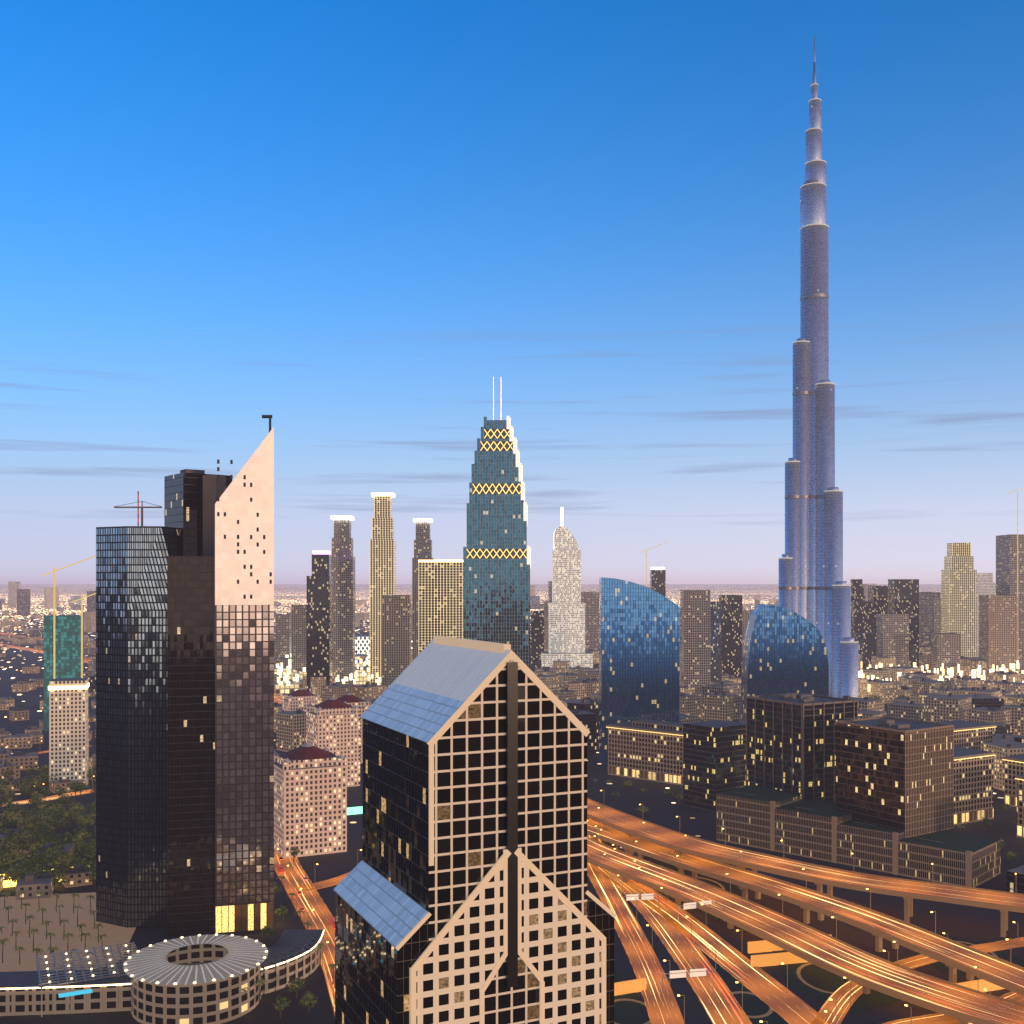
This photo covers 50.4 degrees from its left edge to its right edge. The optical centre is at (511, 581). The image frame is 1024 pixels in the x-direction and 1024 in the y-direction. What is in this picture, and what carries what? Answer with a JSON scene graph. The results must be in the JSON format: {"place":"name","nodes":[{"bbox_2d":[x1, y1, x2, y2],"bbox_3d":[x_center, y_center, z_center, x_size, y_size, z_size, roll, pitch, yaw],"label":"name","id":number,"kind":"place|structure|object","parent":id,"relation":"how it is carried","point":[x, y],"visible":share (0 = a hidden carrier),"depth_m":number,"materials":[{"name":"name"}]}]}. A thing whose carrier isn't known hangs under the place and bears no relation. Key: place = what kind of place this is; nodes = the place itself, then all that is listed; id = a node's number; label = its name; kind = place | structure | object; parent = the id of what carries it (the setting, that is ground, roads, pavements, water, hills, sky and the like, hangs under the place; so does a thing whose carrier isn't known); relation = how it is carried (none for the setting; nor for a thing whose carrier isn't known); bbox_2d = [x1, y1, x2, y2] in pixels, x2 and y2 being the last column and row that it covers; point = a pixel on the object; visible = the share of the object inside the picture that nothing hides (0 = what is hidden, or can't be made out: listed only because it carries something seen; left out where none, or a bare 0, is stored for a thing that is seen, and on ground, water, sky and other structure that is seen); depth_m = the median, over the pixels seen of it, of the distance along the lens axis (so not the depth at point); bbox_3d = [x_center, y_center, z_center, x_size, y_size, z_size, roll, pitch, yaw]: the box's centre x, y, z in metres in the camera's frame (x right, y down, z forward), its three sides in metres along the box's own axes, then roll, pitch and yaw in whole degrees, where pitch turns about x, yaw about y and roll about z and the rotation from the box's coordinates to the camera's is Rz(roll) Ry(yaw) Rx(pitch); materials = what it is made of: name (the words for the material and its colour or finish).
{"place":"outdoors","nodes":[
{"label":"outdoors","id":0,"kind":"place"},
{"bbox_2d":[44,615,370,857],"bbox_3d":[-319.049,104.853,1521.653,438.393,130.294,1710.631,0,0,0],"label":"buildings","id":1,"kind":"structure","parent":0,"point":[316,774],"depth_m":888.67,"materials":[{"name":"pink concrete"}]},
{"bbox_2d":[0,632,1023,1023],"bbox_3d":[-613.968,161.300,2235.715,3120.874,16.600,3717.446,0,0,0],"label":"roads","id":2,"kind":"structure","parent":0,"point":[686,942],"depth_m":516.33,"materials":[{"name":"asphalt"}]},
{"bbox_2d":[0,630,1015,1023],"bbox_3d":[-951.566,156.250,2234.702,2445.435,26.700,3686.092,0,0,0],"label":"street lamps","id":3,"kind":"object","parent":2,"relation":"on","point":[616,848],"visible":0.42,"depth_m":491.17,"materials":[{"name":"grey"}]},
{"bbox_2d":[617,847,716,992],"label":"overhead road signs","id":4,"kind":"object","parent":2,"relation":"on","point":[682,973],"visible":0.77,"depth_m":541.33,"materials":[{"name":"silver metal"}]},
{"bbox_2d":[0,584,1023,1023],"bbox_3d":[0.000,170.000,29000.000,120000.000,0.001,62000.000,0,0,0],"label":"ground","id":5,"kind":"structure","parent":0,"point":[970,922],"depth_m":621.97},
{"bbox_2d":[96,526,180,927],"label":"glass skyscraper","id":6,"kind":"structure","parent":5,"relation":"on","point":[131,726],"depth_m":533.61,"materials":[{"name":"glass"}]},
{"bbox_2d":[114,501,161,525],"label":"tower crane","id":7,"kind":"object","parent":6,"relation":"on","point":[141,507],"visible":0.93,"depth_m":544.61,"materials":[{"name":"grey metal"}]},
{"bbox_2d":[137,491,138,525],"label":"striped mast","id":8,"kind":"object","parent":6,"relation":"on","point":[137,508],"visible":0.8,"depth_m":619.68,"materials":[{"name":"red metal"}]},
{"bbox_2d":[0,863,323,1023],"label":"podium building","id":9,"kind":"structure","parent":5,"relation":"on","point":[201,979],"depth_m":440.27,"materials":[{"name":"beige concrete"}]},
{"bbox_2d":[164,469,231,937],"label":"dark tower","id":10,"kind":"structure","parent":5,"relation":"on","point":[190,497],"depth_m":521.19,"materials":[{"name":"black glass"}]},
{"bbox_2d":[215,415,273,934],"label":"slanted tower","id":11,"kind":"structure","parent":5,"relation":"on","point":[244,703],"depth_m":524.76,"materials":[{"name":"pink metal"}]},
{"bbox_2d":[277,857,334,929],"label":"cars","id":12,"kind":"object","parent":5,"relation":"on","point":[280,869],"visible":0.41,"depth_m":590.91,"materials":[{"name":"white"}]},
{"bbox_2d":[333,636,615,1023],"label":"high-rise building","id":13,"kind":"structure","parent":5,"relation":"on","point":[463,895],"depth_m":270.91,"materials":[{"name":"black glass"}]},
{"bbox_2d":[0,774,964,1006],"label":"palm trees","id":14,"kind":"object","parent":5,"relation":"on","point":[259,982],"visible":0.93,"depth_m":513.17,"materials":[{"name":"green plant"}]},
{"bbox_2d":[463,377,530,668],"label":"skyscraper","id":15,"kind":"structure","parent":5,"relation":"on","point":[496,574],"depth_m":1048.00,"materials":[{"name":"blue glass"}]},
{"bbox_2d":[0,695,1019,1017],"bbox_3d":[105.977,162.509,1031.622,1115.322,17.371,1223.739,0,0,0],"label":"broadleaf trees","id":16,"kind":"object","parent":5,"relation":"on","point":[38,823],"visible":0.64,"depth_m":692.57,"materials":[{"name":"green plant"}]},
{"bbox_2d":[0,493,1023,692],"bbox_3d":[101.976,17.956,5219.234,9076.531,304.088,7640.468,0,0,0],"label":"distant skyscrapers","id":17,"kind":"structure","parent":5,"relation":"on","point":[968,611],"depth_m":1900.00,"materials":[{"name":"white"}]},
{"bbox_2d":[0,613,1023,899],"bbox_3d":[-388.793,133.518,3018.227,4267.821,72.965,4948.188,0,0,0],"label":"low-rise buildings","id":18,"kind":"structure","parent":5,"relation":"on","point":[990,699],"depth_m":1217.12,"materials":[{"name":"beige concrete"}]},
{"bbox_2d":[41,488,1022,678],"bbox_3d":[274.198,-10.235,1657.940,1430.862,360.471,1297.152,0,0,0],"label":"cranes","id":19,"kind":"object","parent":5,"relation":"on","point":[81,598],"visible":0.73,"depth_m":1019.36,"materials":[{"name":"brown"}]},
{"bbox_2d":[541,507,592,667],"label":"skyscraper","id":20,"kind":"structure","parent":5,"relation":"on","point":[566,623],"depth_m":1996.00,"materials":[{"name":"white"}]},
{"bbox_2d":[599,577,679,765],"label":"curved glass tower","id":21,"kind":"structure","parent":5,"relation":"on","point":[639,652],"depth_m":1000.00,"materials":[{"name":"blue glass"}]},
{"bbox_2d":[276,650,1023,691],"bbox_3d":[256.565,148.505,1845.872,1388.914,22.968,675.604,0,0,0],"label":"buildings","id":22,"kind":"structure","parent":5,"relation":"on","point":[950,671],"depth_m":1743.98,"materials":[{"name":"beige"}]},
{"bbox_2d":[741,604,828,720],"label":"curved glass building","id":23,"kind":"structure","parent":5,"relation":"on","point":[784,650],"depth_m":1050.00,"materials":[{"name":"blue glass"}]},
{"bbox_2d":[587,818,1007,1023],"bbox_3d":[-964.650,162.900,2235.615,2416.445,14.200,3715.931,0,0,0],"label":"bridge piers","id":24,"kind":"structure","parent":5,"relation":"on","point":[908,907],"depth_m":540.15,"materials":[{"name":"beige concrete"}]},
{"bbox_2d":[606,693,1023,887],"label":"office building complex","id":25,"kind":"structure","parent":5,"relation":"on","point":[831,779],"depth_m":701.86,"materials":[{"name":"brown concrete"}]},
{"bbox_2d":[778,34,858,697],"bbox_3d":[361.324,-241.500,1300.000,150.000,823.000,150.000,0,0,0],"label":"skyscraper","id":26,"kind":"structure","parent":5,"relation":"on","point":[814,588],"depth_m":1284.00,"materials":[{"name":"blue"}]},
{"bbox_2d":[614,855,1023,1023],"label":"sand patches","id":27,"kind":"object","parent":5,"relation":"on","point":[813,980],"visible":0.48,"depth_m":457.07,"materials":[{"name":"beige sand"}]},
{"bbox_2d":[0,0,1023,583],"label":"sky","id":28,"kind":"structure","parent":0,"point":[338,222],"materials":[{"name":"blue"}]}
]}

